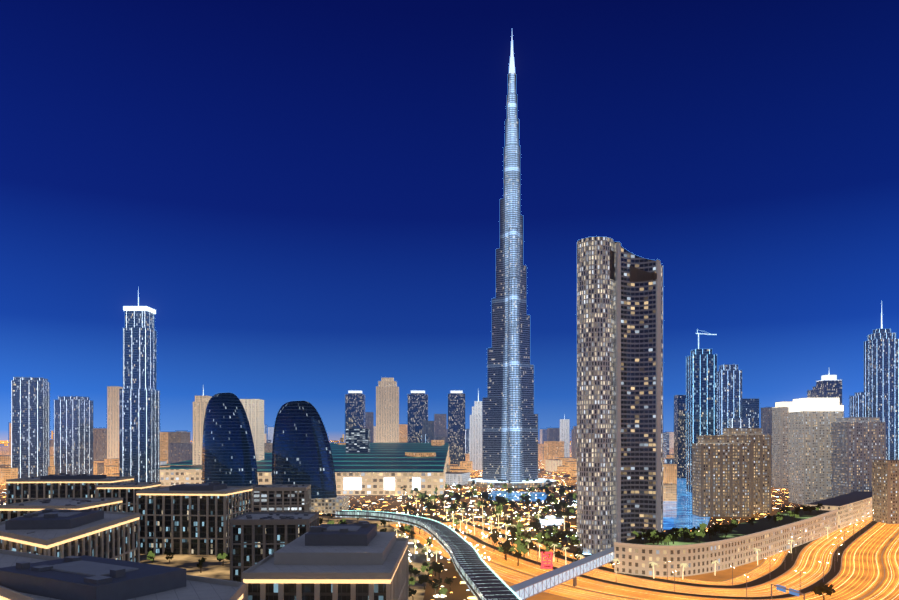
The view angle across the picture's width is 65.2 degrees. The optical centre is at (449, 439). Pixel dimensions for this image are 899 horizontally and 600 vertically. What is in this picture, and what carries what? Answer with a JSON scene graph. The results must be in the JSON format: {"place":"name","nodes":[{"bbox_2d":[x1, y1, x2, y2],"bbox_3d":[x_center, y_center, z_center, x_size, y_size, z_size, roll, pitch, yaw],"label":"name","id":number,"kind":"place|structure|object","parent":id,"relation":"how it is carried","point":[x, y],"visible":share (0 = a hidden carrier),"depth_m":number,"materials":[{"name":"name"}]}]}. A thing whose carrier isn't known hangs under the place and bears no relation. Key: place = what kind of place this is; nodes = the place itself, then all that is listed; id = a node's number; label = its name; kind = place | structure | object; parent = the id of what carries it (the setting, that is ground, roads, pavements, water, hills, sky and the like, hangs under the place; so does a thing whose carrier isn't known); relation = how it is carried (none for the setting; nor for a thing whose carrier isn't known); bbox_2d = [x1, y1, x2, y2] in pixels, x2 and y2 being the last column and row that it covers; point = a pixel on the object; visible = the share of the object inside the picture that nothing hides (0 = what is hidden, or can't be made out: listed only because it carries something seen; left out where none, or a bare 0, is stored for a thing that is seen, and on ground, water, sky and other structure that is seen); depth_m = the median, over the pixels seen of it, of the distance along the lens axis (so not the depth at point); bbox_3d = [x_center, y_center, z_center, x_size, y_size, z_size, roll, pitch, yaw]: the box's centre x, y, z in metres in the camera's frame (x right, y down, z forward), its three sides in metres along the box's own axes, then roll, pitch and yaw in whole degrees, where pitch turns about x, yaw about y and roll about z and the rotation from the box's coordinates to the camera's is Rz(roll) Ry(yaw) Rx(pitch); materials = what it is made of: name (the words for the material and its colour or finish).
{"place":"outdoors","nodes":[
{"label":"outdoors","id":0,"kind":"place"},
{"bbox_2d":[119,289,159,481],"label":"spire tower","id":1,"kind":"structure","parent":0,"point":[139,426],"depth_m":1104.40,"materials":[{"name":"blue glass"}]},
{"bbox_2d":[202,392,257,485],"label":"sail tower","id":2,"kind":"structure","parent":0,"point":[228,455],"depth_m":883.92,"materials":[{"name":"blue glass"}]},
{"bbox_2d":[140,517,432,599],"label":"plaza paving","id":3,"kind":"structure","parent":0,"point":[212,567],"depth_m":479.39,"materials":[{"name":"beige stone"}]},
{"bbox_2d":[0,498,122,521],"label":"office block","id":4,"kind":"structure","parent":3,"relation":"on","point":[10,511],"depth_m":467.70,"materials":[{"name":"black glass"}]},
{"bbox_2d":[6,473,133,503],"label":"office block","id":5,"kind":"structure","parent":3,"relation":"on","point":[61,485],"depth_m":652.08,"materials":[{"name":"black glass"}]},
{"bbox_2d":[0,508,139,562],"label":"office block","id":6,"kind":"structure","parent":3,"relation":"on","point":[62,533],"depth_m":303.76,"materials":[{"name":"black glass"}]},
{"bbox_2d":[0,549,244,599],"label":"office block","id":7,"kind":"structure","parent":3,"relation":"on","point":[26,576],"depth_m":153.50,"materials":[{"name":"grey concrete"}]},
{"bbox_2d":[96,482,160,512],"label":"office block","id":8,"kind":"structure","parent":3,"relation":"on","point":[126,492],"depth_m":617.35,"materials":[{"name":"black glass"}]},
{"bbox_2d":[136,482,252,554],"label":"office block","id":9,"kind":"structure","parent":3,"relation":"on","point":[187,519],"depth_m":508.97,"materials":[{"name":"black glass"}]},
{"bbox_2d":[230,512,318,581],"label":"office block","id":10,"kind":"structure","parent":3,"relation":"on","point":[256,537],"depth_m":407.07,"materials":[{"name":"black glass"}]},
{"bbox_2d":[251,484,310,511],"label":"office block","id":11,"kind":"structure","parent":3,"relation":"on","point":[282,498],"depth_m":618.58,"materials":[{"name":"stone"}]},
{"bbox_2d":[242,521,408,599],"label":"office block","id":12,"kind":"structure","parent":3,"relation":"on","point":[363,560],"depth_m":230.78,"materials":[{"name":"grey concrete"}]},
{"bbox_2d":[272,401,348,513],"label":"sail tower","id":13,"kind":"structure","parent":0,"point":[301,451],"depth_m":802.55,"materials":[{"name":"blue glass"}]},
{"bbox_2d":[0,441,803,599],"bbox_3d":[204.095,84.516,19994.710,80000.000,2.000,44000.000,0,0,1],"label":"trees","id":14,"kind":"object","parent":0,"point":[460,589],"depth_m":833.81,"materials":[{"name":"green plant"}]},
{"bbox_2d":[0,455,53,465],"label":"block","id":15,"kind":"structure","parent":14,"relation":"on","point":[5,460],"depth_m":1475.66,"materials":[{"name":"brown"}]},
{"bbox_2d":[11,377,49,477],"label":"tower","id":16,"kind":"structure","parent":14,"relation":"on","point":[30,426],"depth_m":1306.03,"materials":[{"name":"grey glass"}]},
{"bbox_2d":[54,396,92,474],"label":"tower","id":17,"kind":"structure","parent":14,"relation":"on","point":[73,435],"depth_m":1406.21,"materials":[{"name":"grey glass"}]},
{"bbox_2d":[93,428,106,459],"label":"tower","id":18,"kind":"structure","parent":14,"relation":"on","point":[99,443],"depth_m":1905.84,"materials":[{"name":"grey"}]},
{"bbox_2d":[107,386,122,458],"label":"tower","id":19,"kind":"structure","parent":14,"relation":"on","point":[112,422],"depth_m":1804.94,"materials":[{"name":"beige"}]},
{"bbox_2d":[168,432,189,442],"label":"building","id":20,"kind":"structure","parent":14,"relation":"on","point":[178,437],"depth_m":1702.95,"materials":[{"name":"grey"}]},
{"bbox_2d":[193,389,211,464],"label":"tower","id":21,"kind":"structure","parent":14,"relation":"on","point":[200,402],"depth_m":1350.91,"materials":[{"name":"beige concrete"}]},
{"bbox_2d":[240,399,263,460],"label":"tower","id":22,"kind":"structure","parent":14,"relation":"on","point":[254,409],"depth_m":1349.84,"materials":[{"name":"beige"}]},
{"bbox_2d":[160,443,448,494],"bbox_3d":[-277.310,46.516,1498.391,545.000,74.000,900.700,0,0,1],"label":"shopping mall","id":23,"kind":"structure","parent":14,"relation":"on","point":[385,469],"depth_m":1164.82,"materials":[{"name":"grey"}]},
{"bbox_2d":[345,390,364,442],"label":"tower","id":24,"kind":"structure","parent":14,"relation":"on","point":[354,408],"depth_m":1998.76,"materials":[{"name":"blue glass"}]},
{"bbox_2d":[365,412,373,442],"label":"tower","id":25,"kind":"structure","parent":14,"relation":"on","point":[369,420],"depth_m":2398.75,"materials":[{"name":"grey"}]},
{"bbox_2d":[0,418,771,484],"bbox_3d":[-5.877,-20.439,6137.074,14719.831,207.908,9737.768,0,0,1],"label":"background buildings","id":26,"kind":"structure","parent":14,"relation":"on","point":[551,455],"depth_m":1676.46,"materials":[{"name":"brown concrete"}]},
{"bbox_2d":[376,377,398,442],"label":"tower","id":27,"kind":"structure","parent":14,"relation":"on","point":[387,409],"depth_m":1997.77,"materials":[{"name":"beige concrete"}]},
{"bbox_2d":[335,510,521,599],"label":"elevated railway","id":28,"kind":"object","parent":14,"relation":"on","point":[482,579],"depth_m":431.58,"materials":[{"name":"concrete"}]},
{"bbox_2d":[434,414,446,439],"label":"tower","id":29,"kind":"structure","parent":14,"relation":"on","point":[440,420],"depth_m":2396.24,"materials":[{"name":"grey"}]},
{"bbox_2d":[448,390,464,465],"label":"tower","id":30,"kind":"structure","parent":14,"relation":"on","point":[456,420],"depth_m":1895.66,"materials":[{"name":"blue glass"}]},
{"bbox_2d":[470,391,481,469],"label":"tower","id":31,"kind":"structure","parent":14,"relation":"on","point":[476,437],"depth_m":1895.15,"materials":[{"name":"grey"}]},
{"bbox_2d":[396,481,576,562],"bbox_3d":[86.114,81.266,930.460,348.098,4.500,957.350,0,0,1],"label":"city lights","id":32,"kind":"object","parent":14,"relation":"on","point":[482,533],"visible":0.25,"depth_m":644.72,"materials":[{"name":"yellow"}]},
{"bbox_2d":[147,478,835,599],"bbox_3d":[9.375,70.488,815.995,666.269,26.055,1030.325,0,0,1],"label":"trees","id":33,"kind":"object","parent":14,"relation":"on","point":[547,538],"visible":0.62,"depth_m":545.26,"materials":[{"name":"green plant"}]},
{"bbox_2d":[468,36,556,487],"bbox_3d":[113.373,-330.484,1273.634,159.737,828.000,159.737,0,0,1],"label":"skyscraper","id":34,"kind":"structure","parent":14,"relation":"on","point":[509,434],"depth_m":1268.86,"materials":[{"name":"grey"}]},
{"bbox_2d":[539,516,563,524],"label":"round pavilion","id":35,"kind":"structure","parent":14,"relation":"on","point":[558,521],"depth_m":682.64,"materials":[{"name":"white glass"}]},
{"bbox_2d":[547,428,559,440],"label":"tower","id":36,"kind":"structure","parent":14,"relation":"on","point":[553,434],"depth_m":2392.17,"materials":[{"name":"grey"}]},
{"bbox_2d":[510,547,613,599],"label":"truss footbridge","id":37,"kind":"object","parent":14,"relation":"on","point":[528,588],"visible":0.77,"depth_m":379.74,"materials":[{"name":"silver metal"}]},
{"bbox_2d":[560,414,569,457],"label":"tower","id":38,"kind":"structure","parent":14,"relation":"on","point":[564,430],"depth_m":2192.08,"materials":[{"name":"grey"}]},
{"bbox_2d":[573,426,576,457],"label":"tower","id":39,"kind":"structure","parent":14,"relation":"on","point":[574,441],"depth_m":2397.30,"materials":[{"name":"grey"}]},
{"bbox_2d":[394,498,830,578],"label":"palm trees","id":40,"kind":"object","parent":14,"relation":"on","point":[653,564],"visible":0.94,"depth_m":559.24,"materials":[{"name":"green plant"}]},
{"bbox_2d":[448,510,875,597],"bbox_3d":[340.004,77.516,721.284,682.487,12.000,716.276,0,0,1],"label":"street lamps","id":41,"kind":"object","parent":14,"relation":"on","point":[837,553],"visible":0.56,"depth_m":471.62,"materials":[{"name":"grey"}]},
{"bbox_2d":[663,484,676,500],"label":"distant building","id":42,"kind":"structure","parent":14,"relation":"on","point":[669,492],"depth_m":947.87,"materials":[{"name":"beige"}]},
{"bbox_2d":[674,395,685,477],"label":"tower","id":43,"kind":"structure","parent":14,"relation":"on","point":[680,431],"depth_m":1490.69,"materials":[{"name":"blue glass"}]},
{"bbox_2d":[686,349,716,492],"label":"tower","id":44,"kind":"structure","parent":14,"relation":"on","point":[701,391],"depth_m":1091.76,"materials":[{"name":"blue glass"}]},
{"bbox_2d":[695,329,716,348],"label":"tower crane","id":45,"kind":"object","parent":44,"relation":"on","point":[702,333],"visible":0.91,"depth_m":1105.90,"materials":[{"name":"white metal"}]},
{"bbox_2d":[692,435,750,516],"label":"apartment building","id":46,"kind":"structure","parent":14,"relation":"on","point":[721,475],"depth_m":752.77,"materials":[{"name":"concrete"}]},
{"bbox_2d":[614,509,837,576],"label":"podium building","id":47,"kind":"structure","parent":14,"relation":"on","point":[770,537],"depth_m":455.96,"materials":[{"name":"beige concrete"}]},
{"bbox_2d":[717,364,741,434],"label":"tower","id":48,"kind":"structure","parent":14,"relation":"on","point":[729,390],"depth_m":1290.47,"materials":[{"name":"blue glass"}]},
{"bbox_2d":[723,428,770,512],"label":"apartment building","id":49,"kind":"structure","parent":14,"relation":"on","point":[757,440],"depth_m":792.14,"materials":[{"name":"stone"}]},
{"bbox_2d":[742,398,758,427],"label":"tower","id":50,"kind":"structure","parent":14,"relation":"on","point":[750,407],"depth_m":1389.56,"materials":[{"name":"blue glass"}]},
{"bbox_2d":[761,407,771,443],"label":"tower","id":51,"kind":"structure","parent":14,"relation":"on","point":[766,419],"depth_m":1488.92,"materials":[{"name":"grey"}]},
{"bbox_2d":[807,386,815,397],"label":"tower","id":52,"kind":"structure","parent":14,"relation":"on","point":[811,393],"depth_m":1706.25,"materials":[{"name":"grey"}]},
{"bbox_2d":[816,373,841,404],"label":"tower","id":53,"kind":"structure","parent":14,"relation":"on","point":[828,386],"depth_m":1487.44,"materials":[{"name":"blue glass"}]},
{"bbox_2d":[805,491,871,528],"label":"podium building","id":54,"kind":"structure","parent":14,"relation":"on","point":[854,507],"depth_m":704.24,"materials":[{"name":"grey"}]},
{"bbox_2d":[849,392,863,416],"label":"tower","id":55,"kind":"structure","parent":14,"relation":"on","point":[856,405],"depth_m":1693.39,"materials":[{"name":"blue glass"}]},
{"bbox_2d":[831,417,885,497],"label":"tower","id":56,"kind":"structure","parent":14,"relation":"on","point":[858,445],"depth_m":840.73,"materials":[{"name":"grey"}]},
{"bbox_2d":[864,305,898,459],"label":"tower","id":57,"kind":"structure","parent":14,"relation":"on","point":[881,373],"depth_m":1287.48,"materials":[{"name":"blue glass"}]},
{"bbox_2d":[872,460,898,523],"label":"apartment building","id":58,"kind":"structure","parent":14,"relation":"on","point":[885,489],"depth_m":694.99,"materials":[{"name":"brown"}]},
{"bbox_2d":[407,390,427,442],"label":"tower","id":59,"kind":"structure","parent":0,"point":[417,408],"depth_m":1996.88,"materials":[{"name":"blue glass"}]},
{"bbox_2d":[0,0,898,440],"label":"sky","id":60,"kind":"structure","parent":0,"point":[303,197],"materials":[{"name":"blue"}]},
{"bbox_2d":[485,478,709,529],"bbox_3d":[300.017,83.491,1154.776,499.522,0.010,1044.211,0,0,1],"label":"lake","id":61,"kind":"structure","parent":0,"point":[678,514],"depth_m":870.75,"materials":[{"name":"blue liquid"}]},
{"bbox_2d":[577,237,662,553],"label":"skyscraper","id":62,"kind":"structure","parent":0,"point":[619,393],"depth_m":515.35,"materials":[{"name":"grey concrete"}]},
{"bbox_2d":[390,516,898,599],"bbox_3d":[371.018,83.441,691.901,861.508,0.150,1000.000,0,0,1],"label":"roads","id":63,"kind":"structure","parent":0,"point":[865,566],"depth_m":435.82,"materials":[{"name":"orange"}]},
{"bbox_2d":[540,552,552,568],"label":"red sculpture","id":64,"kind":"object","parent":63,"relation":"on","point":[542,562],"visible":0.92,"depth_m":452.09,"materials":[{"name":"red"}]},
{"bbox_2d":[771,584,804,599],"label":"road sign gantry","id":65,"kind":"object","parent":63,"relation":"on","point":[791,591],"visible":0.92,"depth_m":354.85,"materials":[{"name":"blue metal"}]},
{"bbox_2d":[772,401,792,487],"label":"tower","id":66,"kind":"structure","parent":0,"point":[780,444],"depth_m":1193.24,"materials":[{"name":"grey"}]},
{"bbox_2d":[789,398,843,504],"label":"tower","id":67,"kind":"structure","parent":0,"point":[811,420],"depth_m":891.01,"materials":[{"name":"grey concrete"}]}
]}

